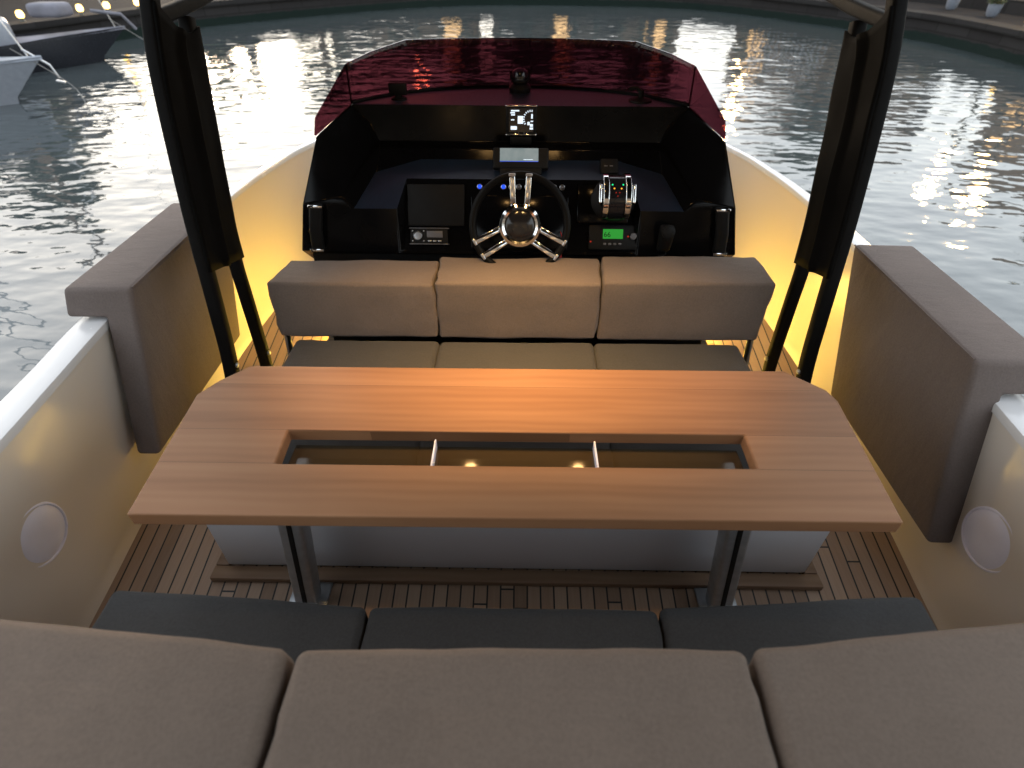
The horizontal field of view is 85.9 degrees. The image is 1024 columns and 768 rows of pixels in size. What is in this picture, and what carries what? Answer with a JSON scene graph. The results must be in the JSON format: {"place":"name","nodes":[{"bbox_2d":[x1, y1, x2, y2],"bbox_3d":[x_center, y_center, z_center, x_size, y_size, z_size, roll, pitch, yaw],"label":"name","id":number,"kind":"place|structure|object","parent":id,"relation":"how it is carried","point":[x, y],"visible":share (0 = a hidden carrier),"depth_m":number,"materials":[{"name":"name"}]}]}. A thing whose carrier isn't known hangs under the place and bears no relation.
{"place":"outdoors","nodes":[
{"label":"outdoors","id":0,"kind":"place"},
{"bbox_2d":[0,5,1023,400],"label":"water","id":1,"kind":"structure","parent":0,"point":[82,189],"depth_m":8.55,"materials":[{"name":"grey liquid"}]},
{"bbox_2d":[0,20,65,105],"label":"motor yacht","id":2,"kind":"object","parent":1,"relation":"on","point":[16,73],"visible":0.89,"depth_m":9.23,"materials":[{"name":"white plastic"}]},
{"bbox_2d":[9,48,88,109],"bbox_3d":[-7.667,-5.128,9.247,1.415,0.830,0.214,17,43,19],"label":"mooring line","id":3,"kind":"object","parent":2,"relation":"attached to","point":[58,76],"visible":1,"depth_m":9.27,"materials":[{"name":"fabric"}]},
{"bbox_2d":[0,0,136,72],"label":"sailboat","id":4,"kind":"object","parent":1,"relation":"on","point":[62,49],"visible":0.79,"depth_m":11.68,"materials":[{"name":"plastic"}]},
{"bbox_2d":[0,139,1023,629],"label":"boat","id":5,"kind":"object","parent":1,"relation":"on","point":[68,445],"visible":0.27,"depth_m":2.05,"materials":[{"name":"white plastic"}]},
{"bbox_2d":[21,502,67,566],"bbox_3d":[-1.515,0.484,1.761,0.041,0.212,0.212,1,40,0],"label":"speaker","id":6,"kind":"object","parent":5,"relation":"attached to","point":[44,531],"visible":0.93,"depth_m":1.76},
{"bbox_2d":[65,203,239,453],"bbox_3d":[-1.542,-0.299,2.454,0.271,0.627,1.080,1,40,0],"label":"side bolster","id":7,"kind":"object","parent":5,"relation":"on","point":[141,290],"visible":0.78,"depth_m":2.23,"materials":[{"name":"fabric"}]},
{"bbox_2d":[127,366,902,606],"bbox_3d":[0.010,0.423,1.897,2.090,0.719,0.637,1,40,0],"label":"dining table","id":8,"kind":"object","parent":5,"relation":"on","point":[222,457],"visible":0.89,"depth_m":1.63,"materials":[{"name":"brown wood"}]},
{"bbox_2d":[207,335,829,589],"bbox_3d":[0.021,0.140,2.251,2.280,0.696,1.089,1,40,0],"label":"bench","id":9,"kind":"object","parent":5,"relation":"on","point":[663,550],"visible":0.19,"depth_m":2.03,"materials":[{"name":"white plastic"}]},
{"bbox_2d":[267,260,439,336],"bbox_3d":[-0.684,-0.390,2.483,0.726,0.280,0.250,1,40,0],"label":"backrest cushion","id":10,"kind":"object","parent":9,"relation":"attached to","point":[373,298],"visible":0.9,"depth_m":2.38,"materials":[{"name":"beige fabric"}]},
{"bbox_2d":[282,340,439,465],"bbox_3d":[-0.661,0.105,2.217,0.663,0.137,0.829,1,40,0],"label":"seat cushion","id":11,"kind":"object","parent":9,"relation":"on","point":[376,354],"visible":0.33,"depth_m":2.34,"materials":[{"name":"grey fabric"}]},
{"bbox_2d":[417,342,613,467],"bbox_3d":[0.014,0.114,2.212,0.706,0.138,0.828,1,40,0],"label":"seat cushion","id":12,"kind":"object","parent":9,"relation":"on","point":[487,355],"visible":0.41,"depth_m":1.99,"materials":[{"name":"grey fabric"}]},
{"bbox_2d":[435,257,600,338],"bbox_3d":[0.033,-0.393,2.483,0.730,0.291,0.271,1,40,0],"label":"backrest cushion","id":13,"kind":"object","parent":9,"relation":"attached to","point":[517,298],"visible":0.99,"depth_m":2.38,"materials":[{"name":"beige fabric"}]},
{"bbox_2d":[594,344,750,468],"bbox_3d":[0.689,0.121,2.207,0.664,0.138,0.828,1,40,0],"label":"seat cushion","id":14,"kind":"object","parent":9,"relation":"on","point":[691,357],"visible":0.3,"depth_m":2.33,"materials":[{"name":"grey fabric"}]},
{"bbox_2d":[597,256,775,339],"bbox_3d":[0.743,-0.392,2.477,0.730,0.299,0.277,1,40,0],"label":"backrest cushion","id":15,"kind":"object","parent":9,"relation":"attached to","point":[684,298],"visible":0.91,"depth_m":2.37,"materials":[{"name":"beige fabric"}]},
{"bbox_2d":[302,38,735,347],"bbox_3d":[0.036,-0.984,2.987,2.178,1.479,1.450,1,40,0],"label":"helm console","id":16,"kind":"object","parent":5,"relation":"on","point":[386,173],"visible":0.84,"depth_m":2.68,"materials":[{"name":"black plastic"}]},
{"bbox_2d":[388,82,406,100],"bbox_3d":[-0.580,-1.491,2.803,0.090,0.082,0.080,1,40,0],"label":"phone mount","id":17,"kind":"object","parent":16,"relation":"attached to","point":[398,90],"visible":0.98,"depth_m":2.78,"materials":[{"name":"black plastic"}]},
{"bbox_2d":[409,228,448,244],"bbox_3d":[-0.396,-0.706,2.629,0.190,0.072,0.048,1,40,0],"label":"stereo","id":18,"kind":"object","parent":16,"relation":"on","point":[434,236],"visible":1,"depth_m":2.62,"materials":[{"name":"grey plastic"}]},
{"bbox_2d":[469,171,570,262],"bbox_3d":[0.033,-0.694,2.408,0.349,0.422,0.348,-31,49,-32],"label":"steering wheel","id":19,"kind":"object","parent":16,"relation":"attached to","point":[519,225],"visible":0.93,"depth_m":2.39,"materials":[{"name":"leather"}]},
{"bbox_2d":[509,70,530,93],"bbox_3d":[0.044,-1.657,2.993,0.119,0.115,0.119,1,40,0],"label":"compass","id":20,"kind":"object","parent":16,"relation":"on","point":[519,79],"visible":0.87,"depth_m":2.97,"materials":[{"name":"black plastic"}]},
{"bbox_2d":[493,148,548,174],"bbox_3d":[0.042,-1.053,2.623,0.265,0.124,0.101,1,40,0],"label":"chartplotter","id":21,"kind":"object","parent":16,"relation":"on","point":[533,160],"visible":0.95,"depth_m":2.60,"materials":[{"name":"black plastic"}]},
{"bbox_2d":[506,104,536,144],"bbox_3d":[0.045,-1.279,2.706,0.152,0.178,0.076,1,40,0],"label":"engine display","id":22,"kind":"object","parent":16,"relation":"on","point":[521,120],"visible":1,"depth_m":2.69,"materials":[{"name":"black metal"}]},
{"bbox_2d":[588,225,636,249],"bbox_3d":[0.484,-0.698,2.621,0.240,0.102,0.063,1,40,0],"label":"vhf radio","id":23,"kind":"object","parent":16,"relation":"on","point":[611,237],"visible":0.99,"depth_m":2.61,"materials":[{"name":"grey plastic"}]},
{"bbox_2d":[591,173,636,221],"bbox_3d":[0.474,-0.859,2.548,0.210,0.216,0.204,1,40,0],"label":"throttle","id":24,"kind":"object","parent":16,"relation":"on","point":[619,196],"visible":1,"depth_m":2.47,"materials":[{"name":"silver metal"}]},
{"bbox_2d":[628,86,651,103],"bbox_3d":[0.659,-1.482,2.814,0.122,0.068,0.119,1,40,0],"label":"suction mount","id":25,"kind":"object","parent":16,"relation":"on","point":[640,98],"visible":1,"depth_m":2.80,"materials":[{"name":"black plastic"}]},
{"bbox_2d":[656,225,675,256],"bbox_3d":[0.713,-0.583,2.623,0.069,0.377,0.069,1,40,0],"label":"radio handset","id":26,"kind":"object","parent":16,"relation":"attached to","point":[666,234],"visible":0.77,"depth_m":2.53,"materials":[{"name":"black plastic"}]},
{"bbox_2d":[138,0,908,383],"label":"hardtop","id":27,"kind":"object","parent":5,"relation":"on","point":[866,70],"visible":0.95,"depth_m":2.02,"materials":[{"name":"metal"}]},
{"bbox_2d":[831,245,1023,542],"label":"side bolster","id":28,"kind":"object","parent":5,"relation":"on","point":[929,370],"visible":0.99,"depth_m":1.98,"materials":[{"name":"fabric"}]},
{"bbox_2d":[961,506,1011,572],"bbox_3d":[1.532,0.499,1.762,0.041,0.212,0.212,1,40,0],"label":"speaker","id":29,"kind":"object","parent":5,"relation":"attached to","point":[985,537],"visible":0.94,"depth_m":1.76},
{"bbox_2d":[8,0,1023,65],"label":"quay wall","id":30,"kind":"structure","parent":1,"relation":"in","point":[1002,41],"depth_m":16.98,"materials":[{"name":"concrete"}]},
{"bbox_2d":[15,10,25,21],"bbox_3d":[-11.544,-8.649,12.918,0.156,0.220,0.156,1,40,0],"label":"bollard lamp","id":31,"kind":"object","parent":30,"relation":"on","point":[19,14],"visible":1,"depth_m":12.87,"materials":[{"name":"glass"}]},
{"bbox_2d":[76,4,84,14],"bbox_3d":[-10.926,-9.474,13.912,0.156,0.220,0.156,1,40,0],"label":"bollard lamp","id":32,"kind":"object","parent":30,"relation":"on","point":[79,8],"visible":1,"depth_m":13.87,"materials":[{"name":"glass"}]},
{"bbox_2d":[102,2,109,10],"bbox_3d":[-10.617,-9.887,14.408,0.156,0.220,0.156,1,40,0],"label":"bollard lamp","id":33,"kind":"object","parent":30,"relation":"on","point":[106,5],"visible":0.91,"depth_m":14.36,"materials":[{"name":"glass"}]},
{"bbox_2d":[133,0,138,8],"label":"bollard lamp","id":34,"kind":"object","parent":30,"relation":"on","point":[136,2],"visible":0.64,"depth_m":14.93,"materials":[{"name":"glass"}]},
{"bbox_2d":[0,0,1023,25],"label":"promenade","id":35,"kind":"structure","parent":30,"relation":"on","point":[8,8],"depth_m":15.49,"materials":[{"name":"grey concrete"}]},
{"bbox_2d":[945,0,960,9],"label":"planter","id":36,"kind":"object","parent":35,"relation":"on","point":[951,4],"visible":1,"depth_m":15.48,"materials":[{"name":"white ceramic"}]},
{"bbox_2d":[985,0,1007,16],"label":"planter","id":37,"kind":"object","parent":35,"relation":"on","point":[993,9],"visible":1,"depth_m":14.22,"materials":[{"name":"white ceramic"}]},
{"bbox_2d":[599,159,617,173],"bbox_3d":[0.464,-1.034,2.631,0.085,0.075,0.078,1,40,0],"label":"control box","id":38,"kind":"object","parent":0,"point":[609,166],"visible":0.91,"depth_m":2.61,"materials":[{"name":"grey plastic"}]},
{"bbox_2d":[909,0,1023,15],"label":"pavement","id":39,"kind":"structure","parent":0,"point":[1014,7],"depth_m":15.49,"materials":[{"name":"grey concrete"}]},
{"bbox_3d":[-0.008,1.251,0.873,2.720,0.751,1.740,1,40,0],"label":"bench","id":40,"kind":"object","parent":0,"visible":0},
{"bbox_2d":[0,619,294,767],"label":"backrest cushion","id":41,"kind":"object","parent":40,"relation":"on","point":[75,697],"visible":0.88,"depth_m":0.92,"materials":[{"name":"beige fabric"}]},
{"bbox_2d":[92,591,367,663],"bbox_3d":[-0.776,0.862,1.323,0.746,0.138,0.722,1,40,0],"label":"seat cushion","id":42,"kind":"object","parent":40,"relation":"on","point":[294,631],"visible":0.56,"depth_m":1.49,"materials":[{"name":"grey fabric"}]},
{"bbox_2d":[361,607,662,649],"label":"seat cushion","id":43,"kind":"object","parent":40,"relation":"on","point":[427,628],"visible":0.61,"depth_m":1.47,"materials":[{"name":"grey fabric"}]},
{"bbox_2d":[263,648,777,767],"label":"backrest cushion","id":44,"kind":"object","parent":40,"relation":"on","point":[535,708],"visible":1,"depth_m":0.91,"materials":[{"name":"beige fabric"}]},
{"bbox_2d":[659,597,937,664],"bbox_3d":[0.778,0.875,1.317,0.757,0.139,0.736,1,40,0],"label":"seat cushion","id":45,"kind":"object","parent":40,"relation":"on","point":[747,632],"visible":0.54,"depth_m":1.49,"materials":[{"name":"grey fabric"}]},
{"bbox_2d":[748,623,1023,767],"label":"backrest cushion","id":46,"kind":"object","parent":40,"relation":"on","point":[952,698],"visible":0.84,"depth_m":0.93,"materials":[{"name":"beige fabric"}]}
]}

